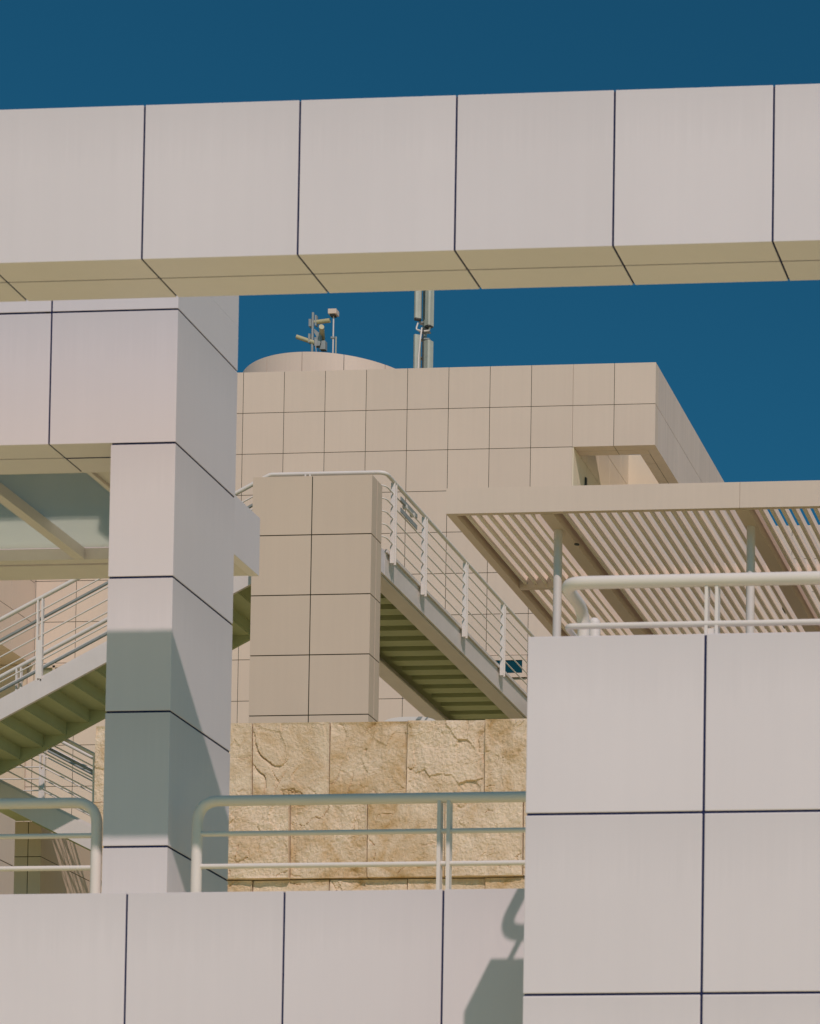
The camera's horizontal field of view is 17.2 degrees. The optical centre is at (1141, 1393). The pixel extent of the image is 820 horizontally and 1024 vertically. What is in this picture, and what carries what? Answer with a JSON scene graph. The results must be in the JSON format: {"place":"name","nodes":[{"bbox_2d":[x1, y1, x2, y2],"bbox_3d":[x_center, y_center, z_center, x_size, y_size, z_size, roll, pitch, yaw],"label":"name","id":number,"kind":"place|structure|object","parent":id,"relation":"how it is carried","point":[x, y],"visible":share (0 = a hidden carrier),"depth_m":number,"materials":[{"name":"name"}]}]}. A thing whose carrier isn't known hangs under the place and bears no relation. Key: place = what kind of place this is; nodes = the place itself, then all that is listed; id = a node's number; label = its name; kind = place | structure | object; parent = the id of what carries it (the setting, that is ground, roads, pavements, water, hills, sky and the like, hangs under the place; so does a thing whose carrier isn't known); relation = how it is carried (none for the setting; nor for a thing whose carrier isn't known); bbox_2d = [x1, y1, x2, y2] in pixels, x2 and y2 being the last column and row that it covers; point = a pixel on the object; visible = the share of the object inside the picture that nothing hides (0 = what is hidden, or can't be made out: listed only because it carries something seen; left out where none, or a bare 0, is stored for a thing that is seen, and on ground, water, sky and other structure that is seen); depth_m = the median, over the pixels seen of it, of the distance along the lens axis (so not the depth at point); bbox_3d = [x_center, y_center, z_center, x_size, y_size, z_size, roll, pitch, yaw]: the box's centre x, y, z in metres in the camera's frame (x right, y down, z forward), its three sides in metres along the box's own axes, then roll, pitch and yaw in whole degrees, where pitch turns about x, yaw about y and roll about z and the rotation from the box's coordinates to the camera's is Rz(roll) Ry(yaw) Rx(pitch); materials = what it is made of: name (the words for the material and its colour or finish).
{"place":"outdoors","nodes":[
{"label":"outdoors","id":0,"kind":"place"},
{"bbox_2d":[0,812,14,893],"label":"wall","id":1,"kind":"structure","parent":0,"point":[7,846],"depth_m":28.42,"materials":[{"name":"beige stone"}]},
{"bbox_2d":[94,719,526,892],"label":"stone wall","id":2,"kind":"structure","parent":0,"point":[432,756],"depth_m":23.98,"materials":[{"name":"stone"}]},
{"bbox_2d":[0,352,785,823],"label":"building","id":3,"kind":"structure","parent":0,"point":[424,438],"depth_m":45.08,"materials":[{"name":"beige ceramic"}]},
{"bbox_2d":[43,664,62,674],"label":"window","id":4,"kind":"structure","parent":3,"relation":"in","point":[52,667],"depth_m":45.28,"materials":[{"name":"beige ceramic"}]},
{"bbox_2d":[296,312,330,351],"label":"antenna mast","id":5,"kind":"object","parent":3,"relation":"on","point":[318,341],"visible":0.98,"depth_m":46.64,"materials":[{"name":"beige metal"}]},
{"bbox_2d":[328,309,338,352],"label":"sensor mast","id":6,"kind":"object","parent":3,"relation":"attached to","point":[333,313],"visible":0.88,"depth_m":46.63,"materials":[{"name":"white metal"}]},
{"bbox_2d":[335,336,336,353],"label":"whip antenna","id":7,"kind":"object","parent":3,"relation":"attached to","point":[335,344],"visible":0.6,"depth_m":46.79,"materials":[{"name":"white plastic"}]},
{"bbox_2d":[413,290,433,367],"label":"cell antenna","id":8,"kind":"object","parent":3,"relation":"on","point":[427,324],"visible":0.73,"depth_m":46.05,"materials":[{"name":"plastic"}]},
{"bbox_2d":[491,655,526,677],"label":"window","id":9,"kind":"structure","parent":3,"relation":"in","point":[508,659],"depth_m":44.77,"materials":[{"name":"glass"}]},
{"bbox_2d":[384,717,433,721],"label":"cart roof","id":10,"kind":"structure","parent":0,"point":[409,719],"depth_m":28.35,"materials":[{"name":"white paint"}]},
{"bbox_2d":[0,0,819,525],"label":"sky","id":11,"kind":"structure","parent":0,"point":[741,360],"materials":[{"name":"blue"}]},
{"bbox_2d":[523,632,819,1023],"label":"parapet block","id":12,"kind":"structure","parent":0,"point":[672,850],"depth_m":10.38,"materials":[{"name":"white ceramic"}]},
{"bbox_2d":[562,571,819,635],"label":"railing","id":13,"kind":"object","parent":12,"relation":"on","point":[584,625],"visible":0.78,"depth_m":10.51,"materials":[{"name":"white metal"}]},
{"bbox_2d":[700,525,819,629],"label":"building","id":14,"kind":"structure","parent":0,"point":[805,538],"depth_m":56.27,"materials":[{"name":"beige stone"}]},
{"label":"ground","id":15,"kind":"structure","parent":0,"visible":0},
{"bbox_2d":[14,821,90,893],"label":"pier","id":16,"kind":"structure","parent":15,"relation":"on","point":[47,852],"depth_m":34.58,"materials":[{"name":"beige ceramic"}]},
{"bbox_2d":[0,739,94,850],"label":"staircase","id":17,"kind":"structure","parent":16,"relation":"attached to","point":[58,820],"depth_m":33.15,"materials":[{"name":"white metal"}]},
{"bbox_2d":[0,471,393,774],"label":"staircase","id":18,"kind":"structure","parent":17,"relation":"on","point":[40,713],"depth_m":32.23,"materials":[{"name":"white metal"}]},
{"bbox_2d":[0,296,238,893],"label":"portal frame","id":19,"kind":"object","parent":15,"relation":"on","point":[136,398],"visible":0.78,"depth_m":14.05,"materials":[{"name":"white metal"}]},
{"bbox_2d":[0,471,259,580],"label":"canopy","id":20,"kind":"object","parent":19,"relation":"attached to","point":[54,526],"visible":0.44,"depth_m":15.52,"materials":[{"name":"white glass"}]},
{"bbox_2d":[0,889,524,1023],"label":"parapet wall","id":21,"kind":"structure","parent":15,"relation":"on","point":[447,956],"depth_m":11.73,"materials":[{"name":"white ceramic"}]},
{"bbox_2d":[249,475,381,723],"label":"pillar","id":22,"kind":"structure","parent":15,"relation":"on","point":[315,621],"depth_m":31.25,"materials":[{"name":"beige ceramic"}]},
{"bbox_2d":[0,84,819,301],"bbox_3d":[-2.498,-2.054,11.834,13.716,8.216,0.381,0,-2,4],"label":"overhead beam","id":23,"kind":"structure","parent":15,"relation":"on","point":[610,187],"depth_m":11.88,"materials":[{"name":"white metal"}]},
{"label":"upper terrace","id":24,"kind":"structure","parent":15,"relation":"on","visible":0},
{"bbox_2d":[343,470,534,719],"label":"staircase","id":25,"kind":"structure","parent":24,"relation":"on","point":[437,661],"depth_m":35.10,"materials":[{"name":"white metal"}]},
{"bbox_2d":[446,480,819,636],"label":"pergola","id":26,"kind":"object","parent":24,"relation":"on","point":[536,547],"visible":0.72,"depth_m":39.19,"materials":[{"name":"beige metal"}]},
{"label":"terrace floor","id":27,"kind":"structure","parent":0,"visible":0},
{"bbox_2d":[0,798,102,892],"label":"railing","id":28,"kind":"object","parent":27,"relation":"on","point":[94,867],"visible":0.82,"depth_m":14.01,"materials":[{"name":"white metal"}]},
{"bbox_2d":[190,791,525,891],"bbox_3d":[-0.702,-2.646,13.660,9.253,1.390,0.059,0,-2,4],"label":"railing","id":29,"kind":"object","parent":27,"relation":"on","point":[203,807],"visible":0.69,"depth_m":13.90,"materials":[{"name":"white metal"}]}
]}

